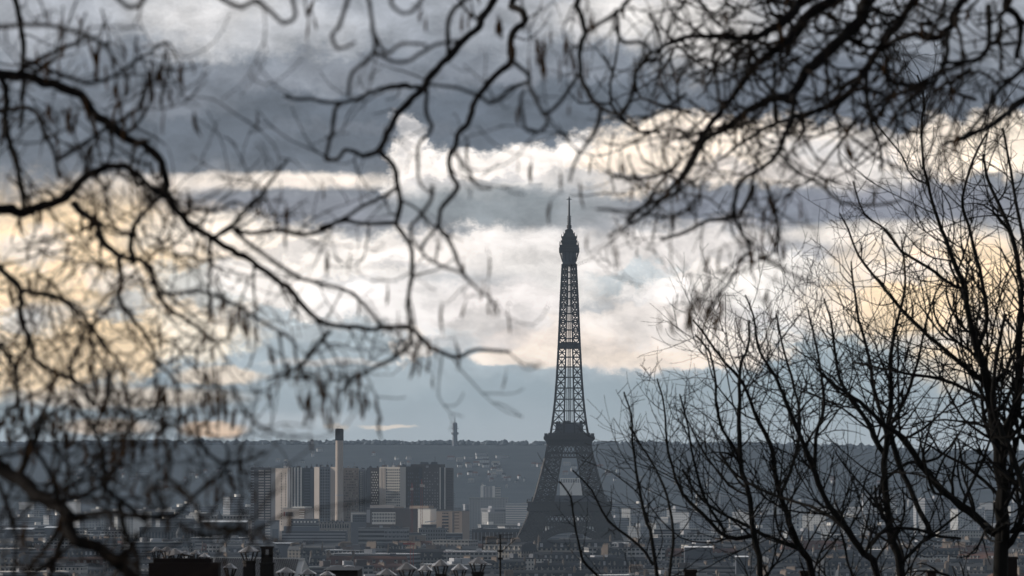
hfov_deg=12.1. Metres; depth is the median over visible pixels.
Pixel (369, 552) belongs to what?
modern block
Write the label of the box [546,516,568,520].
housing block
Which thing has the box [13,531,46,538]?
modern block
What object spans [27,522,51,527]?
housing block
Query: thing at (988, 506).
housing block
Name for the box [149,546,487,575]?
rooftop building
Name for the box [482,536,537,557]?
apartment building
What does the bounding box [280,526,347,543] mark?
office block
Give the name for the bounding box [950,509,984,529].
housing block
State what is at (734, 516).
housing block
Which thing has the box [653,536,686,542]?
apartment building
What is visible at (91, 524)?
housing block
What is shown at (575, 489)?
colonnaded building
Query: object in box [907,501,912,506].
housing block
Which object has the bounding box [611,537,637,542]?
apartment building
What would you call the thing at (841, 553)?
apartment building
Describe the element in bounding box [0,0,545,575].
podded tree
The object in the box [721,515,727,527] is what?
housing block
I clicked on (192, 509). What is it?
housing block
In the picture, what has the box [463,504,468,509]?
housing block
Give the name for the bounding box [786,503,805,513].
housing block
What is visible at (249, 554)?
apartment building
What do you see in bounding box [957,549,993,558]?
apartment building
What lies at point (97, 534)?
modern block
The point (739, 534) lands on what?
modern block
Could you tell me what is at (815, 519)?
housing block
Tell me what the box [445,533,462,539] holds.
office block
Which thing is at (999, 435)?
bare tree
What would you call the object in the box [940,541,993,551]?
apartment building
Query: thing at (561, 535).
housing block
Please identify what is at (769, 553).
apartment building
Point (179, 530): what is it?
domed turret
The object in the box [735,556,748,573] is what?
hall
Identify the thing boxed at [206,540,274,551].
modern block
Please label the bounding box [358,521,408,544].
office block
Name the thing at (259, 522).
office block
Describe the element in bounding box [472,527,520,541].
office block
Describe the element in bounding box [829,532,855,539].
modern block
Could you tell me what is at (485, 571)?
apartment building
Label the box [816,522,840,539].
housing block
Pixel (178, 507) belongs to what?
housing block
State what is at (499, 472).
hillside house
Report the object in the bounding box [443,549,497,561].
modern block
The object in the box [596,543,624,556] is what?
apartment building
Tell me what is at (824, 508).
housing block
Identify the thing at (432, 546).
modern block
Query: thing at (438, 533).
office block
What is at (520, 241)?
sky
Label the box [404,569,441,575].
apartment building
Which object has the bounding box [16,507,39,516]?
housing block
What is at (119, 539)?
apartment building
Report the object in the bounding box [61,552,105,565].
apartment building
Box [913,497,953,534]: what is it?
housing block
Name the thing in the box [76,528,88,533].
modern block
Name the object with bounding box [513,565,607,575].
apartment building
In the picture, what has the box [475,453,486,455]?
hillside house
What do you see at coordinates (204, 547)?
apartment building
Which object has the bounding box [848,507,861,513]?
housing block
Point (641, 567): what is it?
apartment building
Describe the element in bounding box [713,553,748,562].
apartment building
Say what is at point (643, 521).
housing block
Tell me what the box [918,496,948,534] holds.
housing block
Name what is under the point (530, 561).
modern block
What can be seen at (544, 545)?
apartment building
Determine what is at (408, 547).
apartment building
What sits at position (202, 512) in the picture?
housing block
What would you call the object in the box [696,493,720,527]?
housing block
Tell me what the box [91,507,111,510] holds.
housing block
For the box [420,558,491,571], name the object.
modern block
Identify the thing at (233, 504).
housing block
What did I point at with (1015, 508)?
housing block
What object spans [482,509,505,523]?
housing block
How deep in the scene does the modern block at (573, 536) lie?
3973.86 m
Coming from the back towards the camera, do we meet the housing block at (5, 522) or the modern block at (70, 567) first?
the housing block at (5, 522)
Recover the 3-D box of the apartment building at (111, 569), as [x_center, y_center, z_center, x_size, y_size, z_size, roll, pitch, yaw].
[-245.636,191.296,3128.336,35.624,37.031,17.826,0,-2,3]
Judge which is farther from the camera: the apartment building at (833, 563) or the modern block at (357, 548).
the modern block at (357, 548)
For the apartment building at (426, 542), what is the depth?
4142.35 m
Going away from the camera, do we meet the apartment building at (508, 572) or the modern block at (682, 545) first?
the apartment building at (508, 572)
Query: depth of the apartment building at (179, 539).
4292.28 m
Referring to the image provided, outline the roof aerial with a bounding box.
[482,534,514,575]
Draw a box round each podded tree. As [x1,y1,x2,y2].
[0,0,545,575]
[117,0,1023,393]
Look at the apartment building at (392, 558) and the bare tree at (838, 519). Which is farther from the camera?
the apartment building at (392, 558)
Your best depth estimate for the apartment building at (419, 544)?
3926.67 m
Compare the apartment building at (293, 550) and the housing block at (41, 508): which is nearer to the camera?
the apartment building at (293, 550)
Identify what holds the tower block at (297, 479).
on the ground
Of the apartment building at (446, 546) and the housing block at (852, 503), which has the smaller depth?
the apartment building at (446, 546)
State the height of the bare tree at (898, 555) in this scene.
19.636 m
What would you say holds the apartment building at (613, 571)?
on the ground
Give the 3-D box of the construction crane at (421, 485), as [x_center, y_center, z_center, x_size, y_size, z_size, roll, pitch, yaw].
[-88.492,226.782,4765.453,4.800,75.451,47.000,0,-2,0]
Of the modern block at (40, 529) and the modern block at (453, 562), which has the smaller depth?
the modern block at (453, 562)
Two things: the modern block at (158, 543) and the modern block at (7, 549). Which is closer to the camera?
the modern block at (7, 549)
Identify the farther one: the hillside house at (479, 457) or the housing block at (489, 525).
the hillside house at (479, 457)
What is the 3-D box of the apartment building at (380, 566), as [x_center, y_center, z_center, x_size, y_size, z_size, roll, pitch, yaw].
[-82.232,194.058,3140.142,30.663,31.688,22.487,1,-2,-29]
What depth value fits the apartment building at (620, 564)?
3146.73 m
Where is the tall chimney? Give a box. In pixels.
[335,429,343,520]
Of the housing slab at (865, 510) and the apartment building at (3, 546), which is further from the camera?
the housing slab at (865, 510)
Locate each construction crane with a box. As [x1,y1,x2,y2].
[403,543,414,565]
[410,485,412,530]
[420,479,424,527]
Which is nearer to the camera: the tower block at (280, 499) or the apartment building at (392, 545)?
the apartment building at (392, 545)
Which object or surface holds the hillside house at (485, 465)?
on the hills
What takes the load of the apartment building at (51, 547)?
on the ground
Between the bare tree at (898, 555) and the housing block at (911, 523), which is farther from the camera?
the housing block at (911, 523)
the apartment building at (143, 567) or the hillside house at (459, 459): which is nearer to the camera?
the apartment building at (143, 567)
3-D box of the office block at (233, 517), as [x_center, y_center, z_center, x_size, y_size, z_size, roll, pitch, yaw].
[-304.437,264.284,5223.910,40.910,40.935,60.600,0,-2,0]
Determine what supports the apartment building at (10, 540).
on the ground
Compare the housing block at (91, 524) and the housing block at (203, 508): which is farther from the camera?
the housing block at (203, 508)
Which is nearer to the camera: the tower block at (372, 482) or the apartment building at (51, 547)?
the apartment building at (51, 547)
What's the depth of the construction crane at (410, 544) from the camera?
3294.49 m
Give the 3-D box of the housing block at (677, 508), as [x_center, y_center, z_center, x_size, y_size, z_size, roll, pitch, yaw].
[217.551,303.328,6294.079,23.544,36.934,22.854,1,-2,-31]
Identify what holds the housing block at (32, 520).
on the ground
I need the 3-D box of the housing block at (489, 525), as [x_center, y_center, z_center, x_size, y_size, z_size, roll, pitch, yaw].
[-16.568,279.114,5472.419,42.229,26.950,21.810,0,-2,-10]
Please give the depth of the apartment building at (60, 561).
3229.71 m
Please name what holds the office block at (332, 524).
on the ground
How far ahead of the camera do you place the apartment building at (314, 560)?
3395.82 m
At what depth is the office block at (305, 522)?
4754.67 m
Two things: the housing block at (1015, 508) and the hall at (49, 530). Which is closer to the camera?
the hall at (49, 530)
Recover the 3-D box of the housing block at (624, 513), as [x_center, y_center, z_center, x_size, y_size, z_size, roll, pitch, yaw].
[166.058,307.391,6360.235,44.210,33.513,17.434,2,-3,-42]
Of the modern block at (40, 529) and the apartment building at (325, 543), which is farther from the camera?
the modern block at (40, 529)
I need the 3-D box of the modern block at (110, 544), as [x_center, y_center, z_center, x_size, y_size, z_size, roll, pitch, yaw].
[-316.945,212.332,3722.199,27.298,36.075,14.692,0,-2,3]
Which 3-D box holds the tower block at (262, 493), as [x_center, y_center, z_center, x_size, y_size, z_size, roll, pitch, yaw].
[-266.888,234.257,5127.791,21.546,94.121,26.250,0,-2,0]
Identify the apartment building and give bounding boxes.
[0,538,37,543]
[0,544,13,547]
[0,550,31,570]
[13,537,43,547]
[34,544,54,549]
[36,569,122,575]
[38,571,78,575]
[44,557,102,566]
[61,548,97,556]
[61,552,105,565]
[88,567,105,573]
[99,536,167,540]
[105,555,161,573]
[129,564,148,570]
[149,551,182,557]
[171,535,190,540]
[182,541,195,551]
[183,549,268,556]
[185,552,243,557]
[201,540,218,551]
[221,543,281,557]
[263,537,307,542]
[287,541,351,557]
[300,545,342,560]
[309,551,350,565]
[313,540,338,544]
[321,543,386,554]
[326,550,407,564]
[365,540,407,548]
[367,561,414,575]
[387,543,445,563]
[398,537,440,545]
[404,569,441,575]
[406,545,425,548]
[411,541,425,547]
[428,565,507,575]
[432,543,475,547]
[440,545,480,550]
[449,569,512,575]
[464,555,513,569]
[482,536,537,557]
[503,555,525,569]
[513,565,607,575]
[533,547,590,562]
[533,557,577,569]
[537,534,611,551]
[580,553,647,572]
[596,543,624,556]
[608,570,628,573]
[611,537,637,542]
[628,564,683,573]
[639,537,649,543]
[643,543,705,547]
[643,569,715,575]
[648,559,673,566]
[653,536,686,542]
[665,545,737,566]
[688,541,753,555]
[690,560,732,566]
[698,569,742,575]
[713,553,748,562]
[715,537,750,544]
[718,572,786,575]
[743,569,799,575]
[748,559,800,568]
[748,565,806,573]
[749,549,813,563]
[756,552,806,568]
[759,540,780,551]
[779,535,843,551]
[812,546,883,560]
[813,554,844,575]
[822,553,894,575]
[835,564,893,575]
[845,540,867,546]
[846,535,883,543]
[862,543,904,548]
[869,559,957,575]
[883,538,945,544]
[884,544,933,557]
[908,558,993,573]
[913,535,962,541]
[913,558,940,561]
[921,544,958,558]
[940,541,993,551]
[947,553,993,562]
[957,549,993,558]
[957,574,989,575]
[960,536,1023,545]
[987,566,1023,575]
[1008,543,1023,555]
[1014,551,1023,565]
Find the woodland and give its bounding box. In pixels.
[0,438,1023,454]
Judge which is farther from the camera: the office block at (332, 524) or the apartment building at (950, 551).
the office block at (332, 524)
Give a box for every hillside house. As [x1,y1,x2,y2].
[136,472,148,475]
[447,456,454,459]
[456,457,462,461]
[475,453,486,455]
[475,456,488,458]
[478,460,488,462]
[483,463,488,467]
[495,455,509,457]
[496,470,502,474]
[562,462,570,465]
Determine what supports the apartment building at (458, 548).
on the ground
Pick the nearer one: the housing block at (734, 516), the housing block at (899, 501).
the housing block at (734, 516)
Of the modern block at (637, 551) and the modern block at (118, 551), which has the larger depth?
the modern block at (637, 551)
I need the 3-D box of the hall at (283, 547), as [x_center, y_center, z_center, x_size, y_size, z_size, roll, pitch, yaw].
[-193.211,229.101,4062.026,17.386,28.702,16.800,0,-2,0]
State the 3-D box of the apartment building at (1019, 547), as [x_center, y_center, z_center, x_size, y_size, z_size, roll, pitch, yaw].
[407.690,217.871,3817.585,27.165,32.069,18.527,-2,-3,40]
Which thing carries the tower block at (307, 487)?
on the ground
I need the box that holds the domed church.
[216,511,222,519]
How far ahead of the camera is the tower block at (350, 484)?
5105.63 m
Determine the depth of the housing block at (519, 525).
5271.57 m
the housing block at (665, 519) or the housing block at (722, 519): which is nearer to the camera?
the housing block at (665, 519)
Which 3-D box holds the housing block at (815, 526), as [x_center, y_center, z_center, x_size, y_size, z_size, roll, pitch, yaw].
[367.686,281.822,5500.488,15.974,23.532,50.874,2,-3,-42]
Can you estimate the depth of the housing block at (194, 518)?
6081.60 m
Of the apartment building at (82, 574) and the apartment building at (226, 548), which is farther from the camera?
the apartment building at (226, 548)
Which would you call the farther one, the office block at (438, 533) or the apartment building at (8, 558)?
the office block at (438, 533)
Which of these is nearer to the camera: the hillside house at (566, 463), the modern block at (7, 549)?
the modern block at (7, 549)
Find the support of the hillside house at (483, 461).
on the hills
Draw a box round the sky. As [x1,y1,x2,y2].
[0,0,1023,450]
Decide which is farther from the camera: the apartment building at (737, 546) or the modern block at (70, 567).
the apartment building at (737, 546)
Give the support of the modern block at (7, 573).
on the ground
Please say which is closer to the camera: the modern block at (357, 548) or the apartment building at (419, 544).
the modern block at (357, 548)
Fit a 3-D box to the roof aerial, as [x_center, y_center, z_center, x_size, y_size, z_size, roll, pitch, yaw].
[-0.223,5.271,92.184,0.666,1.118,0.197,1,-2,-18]
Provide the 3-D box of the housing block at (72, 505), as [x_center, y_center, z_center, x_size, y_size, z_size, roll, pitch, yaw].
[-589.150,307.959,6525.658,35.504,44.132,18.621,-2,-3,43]
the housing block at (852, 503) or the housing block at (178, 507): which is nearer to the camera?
the housing block at (178, 507)
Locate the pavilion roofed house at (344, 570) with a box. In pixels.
[324,565,362,575]
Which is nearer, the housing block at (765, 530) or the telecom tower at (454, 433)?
the housing block at (765, 530)
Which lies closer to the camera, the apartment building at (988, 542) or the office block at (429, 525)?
the apartment building at (988, 542)
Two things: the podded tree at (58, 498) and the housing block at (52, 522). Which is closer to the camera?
the podded tree at (58, 498)
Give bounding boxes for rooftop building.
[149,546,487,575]
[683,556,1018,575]
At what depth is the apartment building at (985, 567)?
3123.45 m
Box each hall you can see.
[4,528,34,537]
[44,526,60,536]
[201,520,248,536]
[273,542,293,557]
[684,546,713,562]
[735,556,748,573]
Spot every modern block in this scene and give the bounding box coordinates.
[0,547,52,559]
[0,548,35,550]
[0,568,68,575]
[2,564,44,570]
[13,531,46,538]
[16,524,44,533]
[41,536,68,547]
[45,561,87,573]
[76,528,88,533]
[79,531,107,537]
[86,527,120,537]
[94,539,120,547]
[111,548,156,557]
[126,537,181,553]
[190,535,248,547]
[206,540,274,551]
[212,536,242,542]
[306,561,329,575]
[325,545,364,554]
[330,559,373,575]
[333,549,420,565]
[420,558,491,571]
[426,545,456,550]
[431,538,478,546]
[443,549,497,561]
[503,553,551,569]
[559,534,591,538]
[579,555,616,569]
[583,543,665,560]
[589,570,683,575]
[643,563,698,574]
[653,530,720,542]
[654,525,698,533]
[681,540,731,547]
[692,561,783,573]
[721,533,778,543]
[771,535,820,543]
[823,545,885,551]
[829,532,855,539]
[872,533,935,541]
[884,554,956,564]
[912,539,977,547]
[936,527,993,538]
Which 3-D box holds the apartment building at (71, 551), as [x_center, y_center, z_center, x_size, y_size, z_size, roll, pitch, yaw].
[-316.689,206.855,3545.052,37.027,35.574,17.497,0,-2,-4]
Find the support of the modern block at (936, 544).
on the ground
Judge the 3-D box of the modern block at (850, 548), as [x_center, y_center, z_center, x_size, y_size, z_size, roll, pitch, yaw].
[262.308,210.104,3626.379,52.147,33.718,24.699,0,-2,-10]
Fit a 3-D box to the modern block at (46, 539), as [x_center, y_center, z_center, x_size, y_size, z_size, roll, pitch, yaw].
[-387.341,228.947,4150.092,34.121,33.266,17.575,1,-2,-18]
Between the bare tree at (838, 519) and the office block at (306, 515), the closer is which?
the bare tree at (838, 519)
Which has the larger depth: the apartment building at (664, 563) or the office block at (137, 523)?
the office block at (137, 523)
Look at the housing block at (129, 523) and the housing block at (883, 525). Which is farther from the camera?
the housing block at (129, 523)
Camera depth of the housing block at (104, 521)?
6100.32 m
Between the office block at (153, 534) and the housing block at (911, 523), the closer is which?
the office block at (153, 534)
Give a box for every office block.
[133,519,145,537]
[139,527,178,539]
[185,528,240,537]
[211,515,250,519]
[254,520,264,539]
[265,520,279,539]
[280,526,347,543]
[283,506,312,529]
[291,519,318,525]
[319,515,350,540]
[351,512,365,544]
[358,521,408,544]
[366,505,417,532]
[409,533,425,540]
[410,506,436,532]
[418,526,447,540]
[421,520,436,527]
[436,510,469,539]
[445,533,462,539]
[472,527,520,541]
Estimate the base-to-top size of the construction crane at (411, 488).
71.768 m
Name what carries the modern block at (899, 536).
on the ground
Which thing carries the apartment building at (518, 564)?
on the ground
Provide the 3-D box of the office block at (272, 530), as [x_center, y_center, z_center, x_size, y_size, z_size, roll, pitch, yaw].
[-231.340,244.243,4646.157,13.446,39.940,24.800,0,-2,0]
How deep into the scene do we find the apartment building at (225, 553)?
3271.48 m
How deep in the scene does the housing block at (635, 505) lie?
7107.15 m
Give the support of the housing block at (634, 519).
on the ground
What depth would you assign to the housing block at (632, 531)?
5255.72 m
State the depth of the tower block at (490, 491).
6494.30 m
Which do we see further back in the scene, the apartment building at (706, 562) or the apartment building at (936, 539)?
the apartment building at (936, 539)
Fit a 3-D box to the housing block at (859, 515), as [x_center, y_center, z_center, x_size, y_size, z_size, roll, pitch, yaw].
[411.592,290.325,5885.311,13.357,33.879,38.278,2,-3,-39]
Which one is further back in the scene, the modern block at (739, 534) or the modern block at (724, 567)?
the modern block at (739, 534)
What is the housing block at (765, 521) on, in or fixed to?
on the ground
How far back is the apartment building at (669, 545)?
4131.35 m
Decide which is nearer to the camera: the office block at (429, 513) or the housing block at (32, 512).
the office block at (429, 513)
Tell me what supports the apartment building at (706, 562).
on the ground
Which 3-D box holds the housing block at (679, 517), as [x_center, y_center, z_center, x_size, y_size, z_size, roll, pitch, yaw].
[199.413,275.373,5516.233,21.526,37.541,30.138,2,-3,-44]
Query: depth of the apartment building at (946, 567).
2977.86 m
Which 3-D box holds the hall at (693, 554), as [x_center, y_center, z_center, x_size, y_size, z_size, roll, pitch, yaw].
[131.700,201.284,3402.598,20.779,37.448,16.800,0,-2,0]
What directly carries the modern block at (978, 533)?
on the ground
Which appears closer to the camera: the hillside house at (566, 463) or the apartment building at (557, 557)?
the apartment building at (557, 557)
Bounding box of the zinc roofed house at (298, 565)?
[211,557,309,575]
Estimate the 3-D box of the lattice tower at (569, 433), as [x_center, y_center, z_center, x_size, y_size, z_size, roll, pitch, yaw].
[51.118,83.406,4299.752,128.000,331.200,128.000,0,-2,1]
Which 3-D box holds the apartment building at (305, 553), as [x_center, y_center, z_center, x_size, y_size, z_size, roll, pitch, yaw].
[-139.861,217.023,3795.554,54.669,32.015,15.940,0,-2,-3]
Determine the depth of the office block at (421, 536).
4414.69 m
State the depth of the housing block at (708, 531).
5490.35 m
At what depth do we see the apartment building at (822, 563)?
3246.67 m
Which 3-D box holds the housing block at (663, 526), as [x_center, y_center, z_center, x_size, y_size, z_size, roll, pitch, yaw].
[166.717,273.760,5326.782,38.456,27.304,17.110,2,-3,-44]
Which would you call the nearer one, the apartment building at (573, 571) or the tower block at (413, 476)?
the apartment building at (573, 571)
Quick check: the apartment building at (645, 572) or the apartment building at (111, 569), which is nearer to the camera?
the apartment building at (645, 572)
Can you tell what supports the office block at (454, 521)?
on the ground
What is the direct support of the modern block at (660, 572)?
on the ground
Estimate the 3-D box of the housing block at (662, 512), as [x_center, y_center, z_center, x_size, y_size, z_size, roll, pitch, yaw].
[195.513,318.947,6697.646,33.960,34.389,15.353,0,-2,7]
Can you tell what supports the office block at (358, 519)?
on the ground
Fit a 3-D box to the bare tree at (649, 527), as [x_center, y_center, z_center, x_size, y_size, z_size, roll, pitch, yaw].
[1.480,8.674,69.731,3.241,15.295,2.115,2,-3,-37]
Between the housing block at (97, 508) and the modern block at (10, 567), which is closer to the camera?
the modern block at (10, 567)
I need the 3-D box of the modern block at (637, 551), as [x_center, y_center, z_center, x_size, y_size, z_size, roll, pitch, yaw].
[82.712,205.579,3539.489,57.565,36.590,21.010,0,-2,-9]
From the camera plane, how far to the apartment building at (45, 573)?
2662.47 m
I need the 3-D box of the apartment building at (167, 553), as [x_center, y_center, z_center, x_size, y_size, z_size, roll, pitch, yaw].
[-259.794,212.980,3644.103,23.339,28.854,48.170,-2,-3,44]
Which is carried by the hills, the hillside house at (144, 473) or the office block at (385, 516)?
the hillside house at (144, 473)
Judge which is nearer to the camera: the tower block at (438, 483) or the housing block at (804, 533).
the tower block at (438, 483)
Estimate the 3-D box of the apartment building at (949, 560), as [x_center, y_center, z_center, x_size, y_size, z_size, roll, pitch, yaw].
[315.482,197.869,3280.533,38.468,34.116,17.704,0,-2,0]
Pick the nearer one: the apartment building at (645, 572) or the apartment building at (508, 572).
the apartment building at (645, 572)
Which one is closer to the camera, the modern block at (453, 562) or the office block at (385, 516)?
the modern block at (453, 562)
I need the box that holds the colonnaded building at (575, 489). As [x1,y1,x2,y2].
[560,478,581,494]
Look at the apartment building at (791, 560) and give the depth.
3393.73 m
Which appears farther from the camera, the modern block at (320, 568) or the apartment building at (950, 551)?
the apartment building at (950, 551)
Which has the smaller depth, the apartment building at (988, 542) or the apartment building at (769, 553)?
the apartment building at (769, 553)
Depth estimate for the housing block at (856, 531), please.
5699.17 m
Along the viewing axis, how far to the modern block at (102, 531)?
4534.71 m
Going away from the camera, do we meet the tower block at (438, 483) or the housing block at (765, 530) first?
the tower block at (438, 483)
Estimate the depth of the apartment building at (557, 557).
3514.40 m
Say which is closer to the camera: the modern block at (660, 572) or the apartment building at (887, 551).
the modern block at (660, 572)
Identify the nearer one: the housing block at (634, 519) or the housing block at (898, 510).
the housing block at (634, 519)
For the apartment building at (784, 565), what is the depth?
3249.39 m
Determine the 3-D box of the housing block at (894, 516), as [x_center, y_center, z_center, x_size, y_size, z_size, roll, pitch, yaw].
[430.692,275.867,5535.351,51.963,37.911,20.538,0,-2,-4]
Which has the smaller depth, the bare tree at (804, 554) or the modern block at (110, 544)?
the bare tree at (804, 554)
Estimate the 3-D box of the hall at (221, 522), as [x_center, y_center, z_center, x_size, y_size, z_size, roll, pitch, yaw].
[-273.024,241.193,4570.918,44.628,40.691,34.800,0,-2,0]
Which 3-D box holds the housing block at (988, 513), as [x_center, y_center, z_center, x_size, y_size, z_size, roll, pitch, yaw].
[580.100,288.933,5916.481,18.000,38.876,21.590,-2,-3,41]
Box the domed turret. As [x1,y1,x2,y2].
[175,520,184,537]
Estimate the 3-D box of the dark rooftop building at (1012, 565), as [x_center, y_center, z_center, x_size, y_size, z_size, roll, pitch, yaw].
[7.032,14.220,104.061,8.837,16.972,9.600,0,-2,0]
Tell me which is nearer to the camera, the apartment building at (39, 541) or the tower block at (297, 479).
the apartment building at (39, 541)
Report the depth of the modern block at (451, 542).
3879.07 m
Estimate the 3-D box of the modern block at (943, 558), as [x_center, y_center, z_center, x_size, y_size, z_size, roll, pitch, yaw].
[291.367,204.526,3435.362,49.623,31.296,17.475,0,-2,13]
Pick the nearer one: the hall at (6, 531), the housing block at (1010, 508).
the hall at (6, 531)
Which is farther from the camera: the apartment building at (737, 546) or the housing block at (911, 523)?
the housing block at (911, 523)
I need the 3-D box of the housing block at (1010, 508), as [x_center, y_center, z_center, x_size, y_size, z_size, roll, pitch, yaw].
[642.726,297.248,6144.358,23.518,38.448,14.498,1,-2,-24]
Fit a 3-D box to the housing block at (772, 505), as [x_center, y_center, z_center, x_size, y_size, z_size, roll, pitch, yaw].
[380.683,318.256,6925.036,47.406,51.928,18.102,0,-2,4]
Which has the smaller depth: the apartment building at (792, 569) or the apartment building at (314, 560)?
the apartment building at (792, 569)
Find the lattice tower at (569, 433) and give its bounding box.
[517,197,623,542]
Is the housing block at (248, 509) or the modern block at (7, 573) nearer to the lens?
the modern block at (7, 573)
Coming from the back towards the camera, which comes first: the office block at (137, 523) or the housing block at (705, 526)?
the housing block at (705, 526)
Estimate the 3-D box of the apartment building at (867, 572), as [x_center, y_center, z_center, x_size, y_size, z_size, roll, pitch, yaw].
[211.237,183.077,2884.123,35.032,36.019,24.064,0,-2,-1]
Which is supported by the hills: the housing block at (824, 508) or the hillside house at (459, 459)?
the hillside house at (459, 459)
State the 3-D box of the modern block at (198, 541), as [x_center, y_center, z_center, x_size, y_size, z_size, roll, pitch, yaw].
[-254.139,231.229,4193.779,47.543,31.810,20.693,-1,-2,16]
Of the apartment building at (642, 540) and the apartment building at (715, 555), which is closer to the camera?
the apartment building at (715, 555)
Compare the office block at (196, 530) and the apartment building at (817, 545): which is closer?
the apartment building at (817, 545)
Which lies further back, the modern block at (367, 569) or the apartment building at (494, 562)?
the apartment building at (494, 562)
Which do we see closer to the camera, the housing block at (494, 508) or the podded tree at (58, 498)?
the podded tree at (58, 498)
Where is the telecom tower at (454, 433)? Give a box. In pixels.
[451,422,458,445]
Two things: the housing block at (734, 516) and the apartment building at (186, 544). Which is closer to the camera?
the apartment building at (186, 544)
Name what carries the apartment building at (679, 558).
on the ground
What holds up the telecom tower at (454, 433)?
on the hills
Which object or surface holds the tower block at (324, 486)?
on the ground
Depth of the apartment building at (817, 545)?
3648.43 m
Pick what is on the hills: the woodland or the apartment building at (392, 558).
the woodland
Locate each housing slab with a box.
[506,503,527,525]
[753,506,801,530]
[862,493,895,513]
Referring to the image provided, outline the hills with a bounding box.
[0,443,1023,516]
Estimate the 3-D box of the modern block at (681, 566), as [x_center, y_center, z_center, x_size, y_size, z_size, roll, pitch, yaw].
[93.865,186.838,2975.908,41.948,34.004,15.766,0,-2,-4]
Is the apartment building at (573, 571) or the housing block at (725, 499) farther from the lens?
the housing block at (725, 499)
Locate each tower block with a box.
[251,465,271,539]
[271,466,290,538]
[291,462,301,507]
[302,463,313,518]
[314,462,334,520]
[343,466,358,520]
[359,467,366,511]
[367,464,378,507]
[379,463,405,507]
[401,460,421,507]
[411,456,453,509]
[481,484,500,496]
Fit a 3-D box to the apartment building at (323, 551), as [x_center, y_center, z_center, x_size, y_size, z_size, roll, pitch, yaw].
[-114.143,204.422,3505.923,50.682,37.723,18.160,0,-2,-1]
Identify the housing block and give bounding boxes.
[2,512,10,526]
[14,514,42,524]
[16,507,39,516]
[18,502,45,516]
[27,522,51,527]
[43,513,58,525]
[67,500,90,512]
[80,519,103,529]
[89,516,111,528]
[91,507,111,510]
[113,515,132,537]
[146,512,172,526]
[156,519,191,527]
[168,505,189,515]
[176,518,193,527]
[177,501,195,511]
[189,510,216,514]
[192,513,208,527]
[200,505,218,513]
[223,494,244,514]
[244,507,250,514]
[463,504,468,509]
[469,497,507,530]
[478,522,516,527]
[480,506,505,523]
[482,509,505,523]
[497,523,522,527]
[543,527,566,538]
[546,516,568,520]
[610,500,633,517]
[613,515,628,536]
[621,508,653,525]
[627,523,649,540]
[631,514,662,525]
[633,501,646,507]
[639,520,660,525]
[640,505,664,516]
[649,523,679,532]
[660,517,703,527]
[666,506,689,516]
[672,512,700,529]
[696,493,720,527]
[699,525,739,532]
[704,519,710,527]
[721,496,748,525]
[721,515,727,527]
[732,511,748,527]
[741,525,777,532]
[746,512,792,537]
[760,491,792,506]
[783,528,820,537]
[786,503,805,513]
[799,500,823,511]
[802,513,832,530]
[811,505,839,514]
[813,524,853,533]
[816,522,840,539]
[834,498,861,511]
[843,515,863,534]
[844,512,862,517]
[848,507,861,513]
[859,522,903,534]
[864,513,909,534]
[896,493,903,506]
[896,507,912,515]
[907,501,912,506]
[910,520,912,534]
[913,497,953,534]
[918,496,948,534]
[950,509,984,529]
[978,507,994,520]
[980,501,1013,509]
[987,516,1013,525]
[1008,506,1013,524]
[1014,494,1023,532]
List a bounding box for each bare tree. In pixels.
[537,359,743,575]
[579,271,842,575]
[616,258,895,575]
[694,191,987,575]
[752,180,991,575]
[777,0,1023,575]
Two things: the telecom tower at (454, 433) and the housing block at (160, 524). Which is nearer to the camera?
the housing block at (160, 524)
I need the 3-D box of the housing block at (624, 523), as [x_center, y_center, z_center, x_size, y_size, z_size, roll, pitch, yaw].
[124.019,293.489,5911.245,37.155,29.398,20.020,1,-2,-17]
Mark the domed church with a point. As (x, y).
(219, 516)
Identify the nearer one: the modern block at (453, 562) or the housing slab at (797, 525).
the modern block at (453, 562)
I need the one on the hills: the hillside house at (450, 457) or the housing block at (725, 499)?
the hillside house at (450, 457)
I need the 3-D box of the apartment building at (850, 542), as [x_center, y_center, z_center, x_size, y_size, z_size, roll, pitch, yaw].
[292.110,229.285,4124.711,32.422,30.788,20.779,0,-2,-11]
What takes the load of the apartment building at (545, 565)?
on the ground

